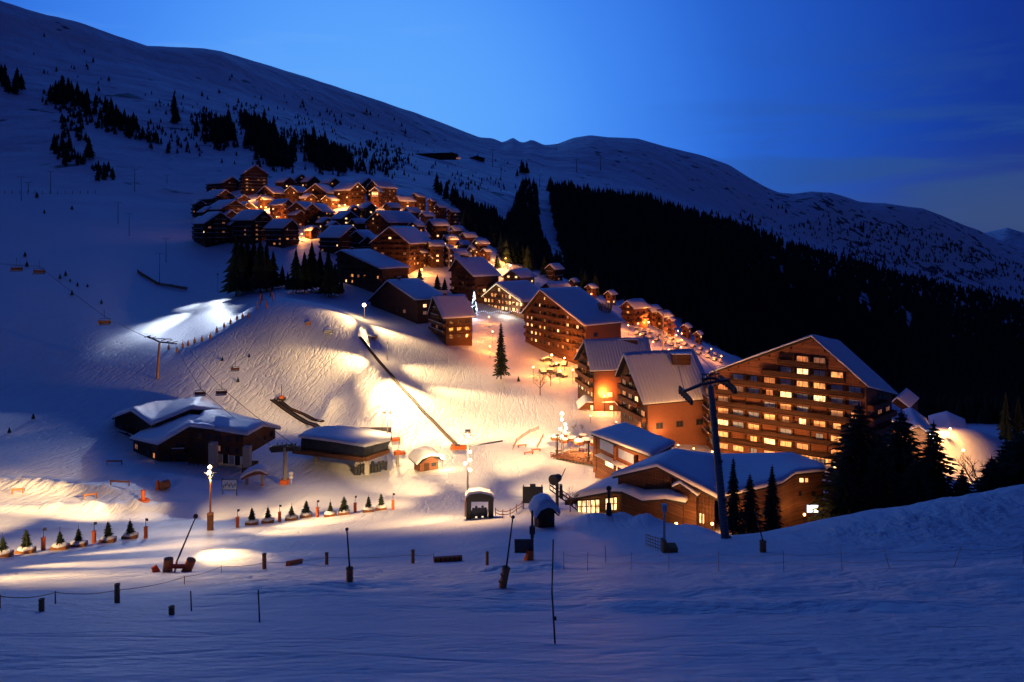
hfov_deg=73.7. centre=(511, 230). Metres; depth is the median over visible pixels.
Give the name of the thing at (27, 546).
planter
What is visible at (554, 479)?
snow gun
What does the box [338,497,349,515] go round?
planter
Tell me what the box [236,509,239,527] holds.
marker post
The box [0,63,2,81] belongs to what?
conifer
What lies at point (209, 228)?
apartment block
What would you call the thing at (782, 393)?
window
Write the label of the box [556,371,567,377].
parked car
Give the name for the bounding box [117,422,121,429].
window
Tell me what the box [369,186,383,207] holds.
chalet
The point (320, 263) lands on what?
fir tree
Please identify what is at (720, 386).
window
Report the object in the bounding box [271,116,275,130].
conifer
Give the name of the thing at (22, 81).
conifer
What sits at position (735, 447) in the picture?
window
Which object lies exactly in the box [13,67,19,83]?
conifer
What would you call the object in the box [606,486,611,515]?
marker post
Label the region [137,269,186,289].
safety net
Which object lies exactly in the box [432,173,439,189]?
conifer
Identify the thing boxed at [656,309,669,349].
lift pylon
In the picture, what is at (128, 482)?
barrier
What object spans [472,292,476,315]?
christmas tree
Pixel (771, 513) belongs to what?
fir tree
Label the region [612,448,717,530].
mountain restaurant
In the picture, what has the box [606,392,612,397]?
window
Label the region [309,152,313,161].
conifer
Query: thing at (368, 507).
planter
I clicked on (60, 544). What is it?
planter
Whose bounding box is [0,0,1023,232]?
sky
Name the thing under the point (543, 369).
parked car
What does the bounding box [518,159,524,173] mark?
conifer
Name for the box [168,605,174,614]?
padded post
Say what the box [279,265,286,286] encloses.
fir tree
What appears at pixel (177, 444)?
window
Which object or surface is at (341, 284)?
fir tree
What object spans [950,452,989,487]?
bare tree
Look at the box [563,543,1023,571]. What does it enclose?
rope fence
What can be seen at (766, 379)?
window
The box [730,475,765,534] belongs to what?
fir tree
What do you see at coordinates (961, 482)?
fir tree
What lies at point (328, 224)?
chalet
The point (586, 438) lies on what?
parasol
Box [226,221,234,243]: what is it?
chalet
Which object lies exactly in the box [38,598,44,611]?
padded post
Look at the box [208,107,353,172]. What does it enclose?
scattered conifers
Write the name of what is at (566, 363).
parked car
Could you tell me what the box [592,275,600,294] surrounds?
fir tree
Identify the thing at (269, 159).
conifer
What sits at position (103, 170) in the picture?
scattered conifers
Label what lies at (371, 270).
chalet
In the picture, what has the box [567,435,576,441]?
parasol
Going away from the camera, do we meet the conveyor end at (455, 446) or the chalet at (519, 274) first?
the conveyor end at (455, 446)
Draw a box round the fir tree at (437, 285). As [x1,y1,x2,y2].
[434,275,441,289]
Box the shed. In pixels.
[358,427,391,444]
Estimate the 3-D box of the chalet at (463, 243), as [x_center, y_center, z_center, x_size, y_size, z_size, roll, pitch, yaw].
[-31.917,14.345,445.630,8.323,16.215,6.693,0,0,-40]
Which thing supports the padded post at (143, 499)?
on the ground
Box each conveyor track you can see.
[270,398,320,426]
[279,400,324,421]
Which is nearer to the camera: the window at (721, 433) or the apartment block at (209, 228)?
the window at (721, 433)
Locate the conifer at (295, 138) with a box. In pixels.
[292,132,299,143]
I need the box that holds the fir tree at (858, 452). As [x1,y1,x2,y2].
[807,402,902,521]
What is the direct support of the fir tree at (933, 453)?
on the ground
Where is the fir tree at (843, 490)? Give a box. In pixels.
[807,454,862,519]
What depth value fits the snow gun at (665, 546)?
52.62 m
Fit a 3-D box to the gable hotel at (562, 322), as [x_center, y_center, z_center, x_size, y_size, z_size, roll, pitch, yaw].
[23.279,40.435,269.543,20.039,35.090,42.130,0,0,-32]
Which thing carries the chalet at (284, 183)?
on the ground
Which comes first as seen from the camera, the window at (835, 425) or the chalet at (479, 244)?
the window at (835, 425)
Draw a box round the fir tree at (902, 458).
[875,409,944,499]
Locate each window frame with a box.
[577,498,599,512]
[605,496,617,509]
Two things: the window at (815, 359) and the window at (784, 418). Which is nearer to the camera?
the window at (815, 359)
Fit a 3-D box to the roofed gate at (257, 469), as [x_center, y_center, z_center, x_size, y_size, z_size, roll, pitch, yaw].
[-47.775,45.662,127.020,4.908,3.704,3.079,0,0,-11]
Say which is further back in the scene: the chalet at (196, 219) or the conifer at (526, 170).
the conifer at (526, 170)
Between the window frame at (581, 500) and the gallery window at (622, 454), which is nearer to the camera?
the window frame at (581, 500)
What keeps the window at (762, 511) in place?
in the restaurant annex
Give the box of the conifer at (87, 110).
[83,99,92,114]
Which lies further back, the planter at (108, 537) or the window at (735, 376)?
the window at (735, 376)
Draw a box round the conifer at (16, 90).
[13,82,18,93]
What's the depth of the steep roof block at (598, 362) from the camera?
197.80 m
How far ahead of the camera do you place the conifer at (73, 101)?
943.45 m
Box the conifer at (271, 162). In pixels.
[269,156,274,165]
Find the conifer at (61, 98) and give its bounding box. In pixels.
[58,87,66,103]
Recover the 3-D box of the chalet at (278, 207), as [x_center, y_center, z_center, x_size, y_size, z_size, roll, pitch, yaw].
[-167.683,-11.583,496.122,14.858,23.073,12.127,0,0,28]
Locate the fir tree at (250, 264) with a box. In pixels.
[244,238,253,281]
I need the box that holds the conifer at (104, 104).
[101,97,108,110]
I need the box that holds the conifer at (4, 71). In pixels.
[0,64,9,80]
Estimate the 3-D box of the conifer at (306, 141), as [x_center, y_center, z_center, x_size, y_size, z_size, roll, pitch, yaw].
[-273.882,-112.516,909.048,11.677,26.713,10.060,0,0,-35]
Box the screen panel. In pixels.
[514,510,534,560]
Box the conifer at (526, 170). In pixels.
[525,162,529,173]
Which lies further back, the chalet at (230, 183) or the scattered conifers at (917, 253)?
the scattered conifers at (917, 253)
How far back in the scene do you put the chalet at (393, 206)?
518.45 m
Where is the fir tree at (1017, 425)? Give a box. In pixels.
[1008,395,1023,442]
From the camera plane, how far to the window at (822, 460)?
148.24 m
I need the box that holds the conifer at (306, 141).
[302,136,307,151]
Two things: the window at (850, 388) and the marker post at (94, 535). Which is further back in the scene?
the window at (850, 388)
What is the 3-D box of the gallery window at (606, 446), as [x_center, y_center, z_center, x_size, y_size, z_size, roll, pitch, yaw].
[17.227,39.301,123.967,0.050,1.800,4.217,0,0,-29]
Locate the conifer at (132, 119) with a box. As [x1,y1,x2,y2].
[130,111,134,125]
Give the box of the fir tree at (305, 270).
[299,251,314,291]
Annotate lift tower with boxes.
[269,442,300,484]
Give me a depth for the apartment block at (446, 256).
402.85 m
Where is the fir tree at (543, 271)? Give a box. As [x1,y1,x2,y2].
[540,257,547,275]
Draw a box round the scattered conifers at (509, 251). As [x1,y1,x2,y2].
[496,229,764,355]
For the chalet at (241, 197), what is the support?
on the ground
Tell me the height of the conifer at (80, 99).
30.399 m
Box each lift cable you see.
[7,264,147,337]
[173,341,269,444]
[182,339,292,443]
[660,310,719,375]
[666,313,683,388]
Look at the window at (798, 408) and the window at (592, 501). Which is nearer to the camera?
the window at (592, 501)
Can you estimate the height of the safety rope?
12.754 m
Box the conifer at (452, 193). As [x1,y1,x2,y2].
[449,186,455,200]
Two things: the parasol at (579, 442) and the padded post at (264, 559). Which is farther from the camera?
the parasol at (579, 442)
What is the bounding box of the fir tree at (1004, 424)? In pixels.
[996,391,1014,441]
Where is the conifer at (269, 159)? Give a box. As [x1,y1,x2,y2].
[267,152,274,165]
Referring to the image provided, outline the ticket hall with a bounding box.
[189,409,280,472]
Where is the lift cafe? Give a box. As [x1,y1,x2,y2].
[130,414,214,464]
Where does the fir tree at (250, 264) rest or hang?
on the ground
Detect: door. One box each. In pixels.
[218,454,221,462]
[223,454,227,463]
[229,455,233,463]
[235,456,239,464]
[424,463,428,470]
[542,517,546,527]
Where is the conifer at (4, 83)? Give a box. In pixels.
[2,73,6,86]
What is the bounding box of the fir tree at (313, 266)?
[307,242,321,290]
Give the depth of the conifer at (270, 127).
935.15 m
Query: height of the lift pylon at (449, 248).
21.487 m
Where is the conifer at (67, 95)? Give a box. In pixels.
[64,85,71,101]
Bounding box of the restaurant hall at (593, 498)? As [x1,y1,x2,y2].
[574,476,687,524]
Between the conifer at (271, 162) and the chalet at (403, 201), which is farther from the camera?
the conifer at (271, 162)
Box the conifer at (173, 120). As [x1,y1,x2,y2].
[169,110,176,123]
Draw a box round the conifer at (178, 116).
[176,111,181,120]
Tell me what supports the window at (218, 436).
in the ticket hall
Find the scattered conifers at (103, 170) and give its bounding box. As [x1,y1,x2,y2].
[41,84,412,180]
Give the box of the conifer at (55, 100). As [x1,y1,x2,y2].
[52,93,58,103]
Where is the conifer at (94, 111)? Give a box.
[92,104,97,114]
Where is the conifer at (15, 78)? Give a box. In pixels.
[11,72,17,84]
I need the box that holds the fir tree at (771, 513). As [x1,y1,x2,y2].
[760,466,783,531]
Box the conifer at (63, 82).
[60,76,66,89]
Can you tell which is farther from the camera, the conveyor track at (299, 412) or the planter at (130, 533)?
the conveyor track at (299, 412)
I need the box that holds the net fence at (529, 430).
[513,426,538,447]
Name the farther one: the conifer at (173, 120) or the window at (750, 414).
the conifer at (173, 120)
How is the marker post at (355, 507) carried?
on the ground
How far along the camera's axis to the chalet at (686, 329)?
409.60 m
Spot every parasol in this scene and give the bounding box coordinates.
[550,434,559,447]
[559,437,567,450]
[563,431,571,444]
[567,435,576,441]
[574,438,584,450]
[578,432,586,438]
[582,436,591,448]
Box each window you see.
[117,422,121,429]
[125,424,130,431]
[164,455,169,460]
[175,442,184,447]
[175,454,184,460]
[207,433,211,439]
[216,434,220,440]
[225,435,229,441]
[225,446,229,452]
[578,500,598,512]
[600,439,613,453]
[605,461,616,469]
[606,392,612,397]
[606,498,616,509]
[618,448,633,463]
[656,422,662,428]
[676,420,682,426]
[696,418,702,424]
[718,384,728,389]
[718,395,728,401]
[718,407,728,413]
[718,419,728,425]
[718,430,728,437]
[719,442,728,449]
[733,373,743,379]
[733,409,743,415]
[733,421,743,427]
[733,445,743,451]
[734,385,743,391]
[748,387,758,393]
[748,411,758,417]
[748,423,758,429]
[750,375,756,380]
[750,435,756,441]
[750,447,756,452]
[760,507,765,517]
[764,377,774,382]
[764,401,774,407]
[764,413,774,419]
[764,437,774,444]
[766,389,772,395]
[780,366,791,372]
[780,378,791,384]
[780,391,791,397]
[780,403,791,409]
[780,428,791,434]
[780,440,791,447]
[782,416,789,422]
[796,355,808,361]
[796,368,808,374]
[796,380,808,386]
[796,393,808,399]
[796,405,808,412]
[796,442,808,449]
[799,418,805,424]
[807,505,817,512]
[813,357,825,363]
[813,369,825,375]
[813,382,825,388]
[813,395,825,401]
[813,420,825,427]
[813,458,825,463]
[816,433,823,439]
[831,371,842,377]
[831,384,842,390]
[831,397,842,403]
[831,409,842,416]
[831,435,840,441]
[833,422,840,429]
[848,386,860,392]
[848,399,860,405]
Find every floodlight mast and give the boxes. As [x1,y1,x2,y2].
[204,464,215,530]
[383,411,390,461]
[462,429,502,516]
[558,411,566,455]
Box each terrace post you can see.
[555,434,558,458]
[587,441,590,458]
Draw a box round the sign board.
[222,478,236,495]
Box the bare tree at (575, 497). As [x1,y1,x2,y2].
[561,486,578,511]
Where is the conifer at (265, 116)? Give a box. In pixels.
[261,108,268,123]
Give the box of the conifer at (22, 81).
[18,73,26,89]
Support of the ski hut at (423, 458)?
on the ground
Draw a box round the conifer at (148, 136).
[146,131,151,142]
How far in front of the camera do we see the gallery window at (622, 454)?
119.19 m
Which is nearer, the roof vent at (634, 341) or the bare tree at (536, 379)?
the roof vent at (634, 341)
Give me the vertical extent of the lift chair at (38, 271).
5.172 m
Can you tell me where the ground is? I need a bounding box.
[0,1,1023,681]
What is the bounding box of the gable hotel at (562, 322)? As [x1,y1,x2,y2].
[521,286,625,364]
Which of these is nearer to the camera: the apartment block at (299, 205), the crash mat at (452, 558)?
the crash mat at (452, 558)
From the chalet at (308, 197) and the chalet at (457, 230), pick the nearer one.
the chalet at (457, 230)
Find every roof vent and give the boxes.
[618,338,637,344]
[670,352,691,364]
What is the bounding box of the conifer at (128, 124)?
[124,114,133,130]
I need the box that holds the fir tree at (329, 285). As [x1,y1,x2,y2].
[315,249,339,296]
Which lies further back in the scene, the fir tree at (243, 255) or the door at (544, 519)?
the fir tree at (243, 255)
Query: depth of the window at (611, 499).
88.60 m
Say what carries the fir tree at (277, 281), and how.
on the ground
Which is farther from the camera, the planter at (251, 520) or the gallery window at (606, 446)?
the gallery window at (606, 446)
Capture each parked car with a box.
[539,367,545,373]
[540,356,550,361]
[546,367,556,373]
[549,361,559,367]
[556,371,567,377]
[561,360,567,366]
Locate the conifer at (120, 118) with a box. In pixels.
[117,112,124,126]
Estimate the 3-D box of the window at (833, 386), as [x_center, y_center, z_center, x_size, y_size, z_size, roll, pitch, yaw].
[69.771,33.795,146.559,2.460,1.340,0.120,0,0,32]
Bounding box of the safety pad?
[391,437,399,441]
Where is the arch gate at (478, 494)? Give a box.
[465,487,494,519]
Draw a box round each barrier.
[11,488,23,493]
[83,492,97,499]
[106,460,121,464]
[110,480,129,485]
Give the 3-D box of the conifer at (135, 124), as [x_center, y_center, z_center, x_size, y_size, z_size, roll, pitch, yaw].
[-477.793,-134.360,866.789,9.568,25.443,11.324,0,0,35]
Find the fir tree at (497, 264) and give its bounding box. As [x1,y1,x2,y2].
[493,254,501,267]
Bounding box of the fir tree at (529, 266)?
[527,257,532,271]
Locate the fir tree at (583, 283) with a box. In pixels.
[580,275,586,290]
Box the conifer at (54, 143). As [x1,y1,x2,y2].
[50,134,58,150]
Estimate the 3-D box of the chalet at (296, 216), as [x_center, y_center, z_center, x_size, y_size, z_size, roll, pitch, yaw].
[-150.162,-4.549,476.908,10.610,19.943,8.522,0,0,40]
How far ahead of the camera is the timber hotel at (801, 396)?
150.72 m
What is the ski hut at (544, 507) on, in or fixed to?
on the ground
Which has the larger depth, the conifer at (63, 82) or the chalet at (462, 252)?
the conifer at (63, 82)
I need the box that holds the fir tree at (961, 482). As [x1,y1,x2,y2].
[946,469,971,496]
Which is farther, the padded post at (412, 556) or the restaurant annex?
the restaurant annex
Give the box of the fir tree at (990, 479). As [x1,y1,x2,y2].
[962,455,1007,493]
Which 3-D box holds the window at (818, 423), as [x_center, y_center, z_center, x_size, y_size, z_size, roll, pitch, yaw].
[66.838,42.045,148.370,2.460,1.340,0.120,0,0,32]
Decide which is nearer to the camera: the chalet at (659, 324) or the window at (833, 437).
the window at (833, 437)
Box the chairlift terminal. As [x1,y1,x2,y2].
[292,425,391,474]
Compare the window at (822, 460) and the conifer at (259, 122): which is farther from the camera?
the conifer at (259, 122)
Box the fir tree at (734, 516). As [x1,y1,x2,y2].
[725,457,744,534]
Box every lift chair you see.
[10,257,22,270]
[32,268,44,273]
[97,318,110,324]
[194,390,205,396]
[215,381,226,395]
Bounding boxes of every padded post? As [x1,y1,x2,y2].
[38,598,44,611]
[114,583,119,602]
[138,489,149,502]
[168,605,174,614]
[262,553,266,568]
[325,552,328,564]
[345,527,352,581]
[411,549,414,563]
[485,551,488,564]
[498,515,514,587]
[754,511,766,552]
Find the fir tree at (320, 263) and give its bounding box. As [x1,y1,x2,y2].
[317,251,324,284]
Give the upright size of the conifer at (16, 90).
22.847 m
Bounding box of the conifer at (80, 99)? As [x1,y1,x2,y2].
[77,90,82,105]
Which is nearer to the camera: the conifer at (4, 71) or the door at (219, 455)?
the door at (219, 455)
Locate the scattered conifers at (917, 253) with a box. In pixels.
[711,204,1023,303]
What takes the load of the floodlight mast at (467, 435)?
on the ground
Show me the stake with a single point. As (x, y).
(258, 606)
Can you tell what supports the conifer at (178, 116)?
on the ground
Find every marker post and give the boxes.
[41,527,46,550]
[92,522,96,542]
[144,518,147,538]
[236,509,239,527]
[278,504,281,521]
[316,500,318,516]
[353,496,356,512]
[391,493,394,509]
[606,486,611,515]
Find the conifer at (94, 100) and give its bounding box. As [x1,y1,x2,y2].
[91,93,98,106]
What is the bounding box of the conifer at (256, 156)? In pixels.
[253,148,259,160]
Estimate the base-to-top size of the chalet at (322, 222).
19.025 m
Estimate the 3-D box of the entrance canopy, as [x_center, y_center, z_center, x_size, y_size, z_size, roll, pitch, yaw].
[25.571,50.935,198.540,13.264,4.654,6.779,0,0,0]
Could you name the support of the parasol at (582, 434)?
on the ground
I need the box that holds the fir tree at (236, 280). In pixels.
[219,235,254,295]
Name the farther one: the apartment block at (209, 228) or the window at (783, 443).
the apartment block at (209, 228)
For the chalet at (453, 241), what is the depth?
455.11 m
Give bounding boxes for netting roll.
[155,479,170,489]
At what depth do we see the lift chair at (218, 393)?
157.94 m
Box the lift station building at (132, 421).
[111,396,225,436]
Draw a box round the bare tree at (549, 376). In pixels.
[545,368,556,385]
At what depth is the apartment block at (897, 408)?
226.17 m
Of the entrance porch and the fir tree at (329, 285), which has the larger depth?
the fir tree at (329, 285)
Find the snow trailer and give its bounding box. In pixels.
[324,329,332,332]
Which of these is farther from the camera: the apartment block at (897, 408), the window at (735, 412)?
the apartment block at (897, 408)
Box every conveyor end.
[276,384,285,400]
[450,444,466,449]
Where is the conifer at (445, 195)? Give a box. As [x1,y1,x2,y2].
[442,182,449,198]
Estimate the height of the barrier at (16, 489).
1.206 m
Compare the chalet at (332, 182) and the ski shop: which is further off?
the chalet at (332, 182)
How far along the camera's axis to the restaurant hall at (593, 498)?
86.69 m
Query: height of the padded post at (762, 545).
3.375 m
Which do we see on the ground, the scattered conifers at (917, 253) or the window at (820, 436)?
the scattered conifers at (917, 253)
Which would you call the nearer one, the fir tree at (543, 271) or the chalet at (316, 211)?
the fir tree at (543, 271)
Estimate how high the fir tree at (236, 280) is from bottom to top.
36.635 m
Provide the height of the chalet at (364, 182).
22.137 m
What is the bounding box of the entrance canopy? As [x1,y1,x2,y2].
[576,395,620,411]
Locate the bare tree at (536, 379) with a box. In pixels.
[533,371,546,394]
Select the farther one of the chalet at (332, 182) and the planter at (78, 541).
the chalet at (332, 182)
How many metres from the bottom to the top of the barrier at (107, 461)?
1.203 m
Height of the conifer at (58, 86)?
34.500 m
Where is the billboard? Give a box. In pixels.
[523,484,542,508]
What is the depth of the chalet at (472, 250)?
435.51 m
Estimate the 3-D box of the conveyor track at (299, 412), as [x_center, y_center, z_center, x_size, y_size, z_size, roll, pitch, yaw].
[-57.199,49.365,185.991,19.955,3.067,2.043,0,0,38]
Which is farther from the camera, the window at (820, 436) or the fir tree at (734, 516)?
the window at (820, 436)
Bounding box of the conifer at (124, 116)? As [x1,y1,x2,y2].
[122,108,126,124]
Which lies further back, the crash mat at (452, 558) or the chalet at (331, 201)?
the chalet at (331, 201)
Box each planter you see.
[0,534,13,557]
[14,529,36,553]
[49,531,69,549]
[70,525,87,546]
[98,522,116,542]
[121,521,138,538]
[245,508,258,524]
[261,508,273,523]
[285,503,297,520]
[300,501,311,517]
[324,502,335,516]
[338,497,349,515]
[363,495,373,512]
[375,494,386,510]
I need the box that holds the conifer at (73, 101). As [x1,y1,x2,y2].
[69,94,75,105]
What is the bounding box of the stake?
[258,590,259,621]
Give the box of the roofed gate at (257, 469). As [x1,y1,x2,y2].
[240,464,269,485]
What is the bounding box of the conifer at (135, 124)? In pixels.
[133,116,139,130]
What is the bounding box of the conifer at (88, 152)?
[82,138,95,159]
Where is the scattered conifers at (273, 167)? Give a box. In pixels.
[145,90,516,195]
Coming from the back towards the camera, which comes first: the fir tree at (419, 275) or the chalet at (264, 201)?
the chalet at (264, 201)
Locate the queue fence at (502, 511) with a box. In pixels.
[495,501,522,517]
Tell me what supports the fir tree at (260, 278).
on the ground
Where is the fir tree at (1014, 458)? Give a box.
[974,430,1023,491]
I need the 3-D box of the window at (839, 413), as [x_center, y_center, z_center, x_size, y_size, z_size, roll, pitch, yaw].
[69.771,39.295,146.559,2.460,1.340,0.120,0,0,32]
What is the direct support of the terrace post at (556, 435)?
on the terrace
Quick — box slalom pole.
[551,539,556,643]
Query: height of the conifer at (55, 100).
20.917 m
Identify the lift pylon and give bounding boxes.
[144,335,177,378]
[156,253,162,282]
[444,237,454,267]
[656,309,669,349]
[678,373,736,538]
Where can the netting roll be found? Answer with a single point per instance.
(164, 485)
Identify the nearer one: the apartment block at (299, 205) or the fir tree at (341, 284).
the fir tree at (341, 284)
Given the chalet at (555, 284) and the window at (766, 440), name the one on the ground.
the chalet at (555, 284)
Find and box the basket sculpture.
[597,303,612,312]
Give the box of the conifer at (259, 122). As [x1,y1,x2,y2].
[257,113,262,130]
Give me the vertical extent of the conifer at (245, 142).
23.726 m
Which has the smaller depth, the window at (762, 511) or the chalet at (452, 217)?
the window at (762, 511)
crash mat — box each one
[286,559,302,565]
[434,555,461,561]
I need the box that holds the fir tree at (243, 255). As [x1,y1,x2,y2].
[239,238,255,292]
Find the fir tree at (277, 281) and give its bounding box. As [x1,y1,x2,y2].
[271,251,282,285]
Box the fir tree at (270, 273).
[264,242,279,288]
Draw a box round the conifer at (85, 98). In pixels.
[81,92,87,106]
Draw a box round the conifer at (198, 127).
[196,121,200,132]
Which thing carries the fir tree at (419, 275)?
on the ground
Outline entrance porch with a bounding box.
[672,480,699,524]
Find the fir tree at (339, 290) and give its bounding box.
[333,264,344,295]
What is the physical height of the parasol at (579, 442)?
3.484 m
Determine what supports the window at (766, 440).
in the timber hotel at (801, 396)
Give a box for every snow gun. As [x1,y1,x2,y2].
[549,468,579,509]
[646,503,677,552]
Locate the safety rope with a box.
[0,553,433,608]
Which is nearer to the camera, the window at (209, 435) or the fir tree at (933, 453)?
the fir tree at (933, 453)
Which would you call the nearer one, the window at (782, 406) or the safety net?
the window at (782, 406)
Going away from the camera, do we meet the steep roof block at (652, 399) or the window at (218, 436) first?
the window at (218, 436)
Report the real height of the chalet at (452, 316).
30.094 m
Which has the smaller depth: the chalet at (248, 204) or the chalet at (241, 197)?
the chalet at (248, 204)
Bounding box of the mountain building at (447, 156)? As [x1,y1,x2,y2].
[417,152,460,159]
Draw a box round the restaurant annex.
[714,452,825,531]
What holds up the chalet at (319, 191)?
on the ground
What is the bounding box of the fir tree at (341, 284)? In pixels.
[340,278,345,292]
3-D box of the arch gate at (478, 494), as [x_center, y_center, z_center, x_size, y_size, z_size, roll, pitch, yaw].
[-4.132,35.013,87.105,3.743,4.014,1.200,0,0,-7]
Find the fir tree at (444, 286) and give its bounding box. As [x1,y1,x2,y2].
[442,278,447,290]
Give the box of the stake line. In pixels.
[4,190,95,193]
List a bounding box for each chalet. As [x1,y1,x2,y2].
[190,199,205,217]
[191,216,202,239]
[197,189,234,205]
[197,206,211,215]
[205,176,239,191]
[208,199,249,212]
[224,210,237,218]
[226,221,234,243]
[234,194,249,201]
[241,201,257,208]
[256,185,285,198]
[256,195,273,209]
[268,198,292,218]
[273,176,296,189]
[284,185,306,202]
[286,173,305,185]
[288,209,304,225]
[299,193,316,202]
[300,175,320,188]
[302,225,320,239]
[303,183,333,202]
[307,203,335,225]
[315,217,332,232]
[319,177,340,187]
[320,195,339,209]
[325,221,340,227]
[330,210,358,224]
[331,182,366,205]
[334,247,410,292]
[346,205,361,217]
[348,218,366,229]
[351,177,370,193]
[358,202,376,218]
[367,276,442,323]
[369,186,383,207]
[382,202,401,210]
[395,195,416,208]
[403,207,420,219]
[407,220,426,231]
[411,192,426,210]
[418,248,428,268]
[419,211,435,223]
[427,198,438,213]
[427,292,475,345]
[433,203,448,220]
[441,234,458,245]
[446,208,459,225]
[448,255,501,302]
[449,225,465,236]
[453,248,468,256]
[455,240,470,250]
[459,232,477,242]
[467,245,475,256]
[471,238,489,256]
[480,247,492,260]
[481,280,539,318]
[501,268,536,283]
[540,281,570,287]
[544,263,564,280]
[567,278,579,286]
[584,283,598,296]
[603,289,617,304]
[648,304,661,326]
[656,310,673,331]
[666,316,675,336]
[680,323,692,339]
[693,330,703,344]
[892,388,918,411]
[903,407,932,456]
[928,411,967,427]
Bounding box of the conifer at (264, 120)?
[262,113,267,127]
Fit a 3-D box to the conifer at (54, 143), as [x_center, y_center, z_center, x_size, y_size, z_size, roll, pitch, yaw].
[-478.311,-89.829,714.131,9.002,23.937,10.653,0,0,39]
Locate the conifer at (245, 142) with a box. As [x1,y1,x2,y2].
[242,132,249,146]
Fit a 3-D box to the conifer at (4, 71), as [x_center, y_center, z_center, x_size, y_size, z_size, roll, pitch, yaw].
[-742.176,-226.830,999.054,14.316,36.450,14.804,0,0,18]
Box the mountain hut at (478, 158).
[470,156,484,161]
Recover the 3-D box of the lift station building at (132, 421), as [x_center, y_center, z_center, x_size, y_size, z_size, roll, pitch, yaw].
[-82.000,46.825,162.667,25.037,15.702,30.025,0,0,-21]
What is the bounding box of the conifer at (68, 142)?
[67,137,72,148]
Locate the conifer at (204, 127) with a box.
[202,116,208,131]
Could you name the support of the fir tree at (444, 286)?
on the ground
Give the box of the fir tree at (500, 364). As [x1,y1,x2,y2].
[492,323,509,378]
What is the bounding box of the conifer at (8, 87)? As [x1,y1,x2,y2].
[3,75,13,92]
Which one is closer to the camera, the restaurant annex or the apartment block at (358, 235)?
the restaurant annex
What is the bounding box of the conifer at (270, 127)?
[267,120,273,133]
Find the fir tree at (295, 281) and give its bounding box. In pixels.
[284,249,306,292]
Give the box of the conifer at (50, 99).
[46,84,53,102]
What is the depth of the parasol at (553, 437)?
158.42 m
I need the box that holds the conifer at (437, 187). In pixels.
[435,179,439,192]
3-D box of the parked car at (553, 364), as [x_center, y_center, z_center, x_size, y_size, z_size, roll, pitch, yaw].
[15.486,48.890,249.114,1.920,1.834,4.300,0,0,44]
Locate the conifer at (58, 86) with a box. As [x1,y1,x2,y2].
[55,80,60,97]
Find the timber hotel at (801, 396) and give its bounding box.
[701,334,897,465]
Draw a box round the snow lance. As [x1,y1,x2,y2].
[151,514,197,572]
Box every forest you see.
[455,177,558,270]
[546,177,1023,425]
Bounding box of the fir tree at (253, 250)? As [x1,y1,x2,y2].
[250,238,256,271]
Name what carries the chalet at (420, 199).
on the ground
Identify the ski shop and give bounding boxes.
[591,422,674,478]
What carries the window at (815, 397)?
in the timber hotel at (801, 396)
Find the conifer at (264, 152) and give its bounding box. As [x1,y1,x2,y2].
[259,142,267,158]
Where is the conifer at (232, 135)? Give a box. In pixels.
[230,125,234,139]
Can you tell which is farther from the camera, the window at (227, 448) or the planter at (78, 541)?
the window at (227, 448)
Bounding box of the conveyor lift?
[359,337,457,443]
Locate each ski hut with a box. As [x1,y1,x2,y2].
[408,446,444,471]
[528,493,560,527]
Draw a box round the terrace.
[550,446,592,465]
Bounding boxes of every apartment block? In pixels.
[192,211,230,246]
[230,209,273,243]
[239,164,268,195]
[263,219,300,247]
[286,201,311,225]
[317,225,357,253]
[349,229,374,248]
[359,235,376,248]
[364,210,418,234]
[365,180,397,204]
[369,226,430,273]
[426,219,449,240]
[426,240,445,267]
[443,244,454,266]
[619,298,649,328]
[892,403,904,432]
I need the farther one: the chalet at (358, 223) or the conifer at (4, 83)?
the conifer at (4, 83)
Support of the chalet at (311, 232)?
on the ground
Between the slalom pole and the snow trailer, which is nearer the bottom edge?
the slalom pole
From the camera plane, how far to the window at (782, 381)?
151.93 m
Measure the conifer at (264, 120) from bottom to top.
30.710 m
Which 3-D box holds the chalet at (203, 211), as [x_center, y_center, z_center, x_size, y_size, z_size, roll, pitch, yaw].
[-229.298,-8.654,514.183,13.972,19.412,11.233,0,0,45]
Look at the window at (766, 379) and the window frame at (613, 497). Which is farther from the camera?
the window at (766, 379)
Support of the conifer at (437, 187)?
on the ground
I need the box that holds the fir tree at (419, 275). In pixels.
[417,268,423,279]
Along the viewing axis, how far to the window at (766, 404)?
153.75 m
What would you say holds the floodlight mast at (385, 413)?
on the ground
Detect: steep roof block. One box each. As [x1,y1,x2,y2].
[574,337,650,410]
[615,349,706,444]
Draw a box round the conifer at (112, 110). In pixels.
[110,102,114,116]
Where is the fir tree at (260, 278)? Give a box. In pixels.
[246,238,275,292]
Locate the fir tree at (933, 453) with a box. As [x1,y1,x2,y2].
[917,419,960,498]
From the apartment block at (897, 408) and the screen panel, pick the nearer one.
the screen panel
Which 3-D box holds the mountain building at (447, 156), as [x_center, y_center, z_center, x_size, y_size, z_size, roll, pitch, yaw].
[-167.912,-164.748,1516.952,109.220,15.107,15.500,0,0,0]
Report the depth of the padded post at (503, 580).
31.86 m
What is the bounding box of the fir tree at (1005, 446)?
[971,438,1014,489]
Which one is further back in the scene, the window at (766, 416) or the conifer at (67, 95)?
the conifer at (67, 95)
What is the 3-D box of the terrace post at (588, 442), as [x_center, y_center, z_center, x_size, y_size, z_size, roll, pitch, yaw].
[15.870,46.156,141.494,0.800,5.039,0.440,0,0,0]

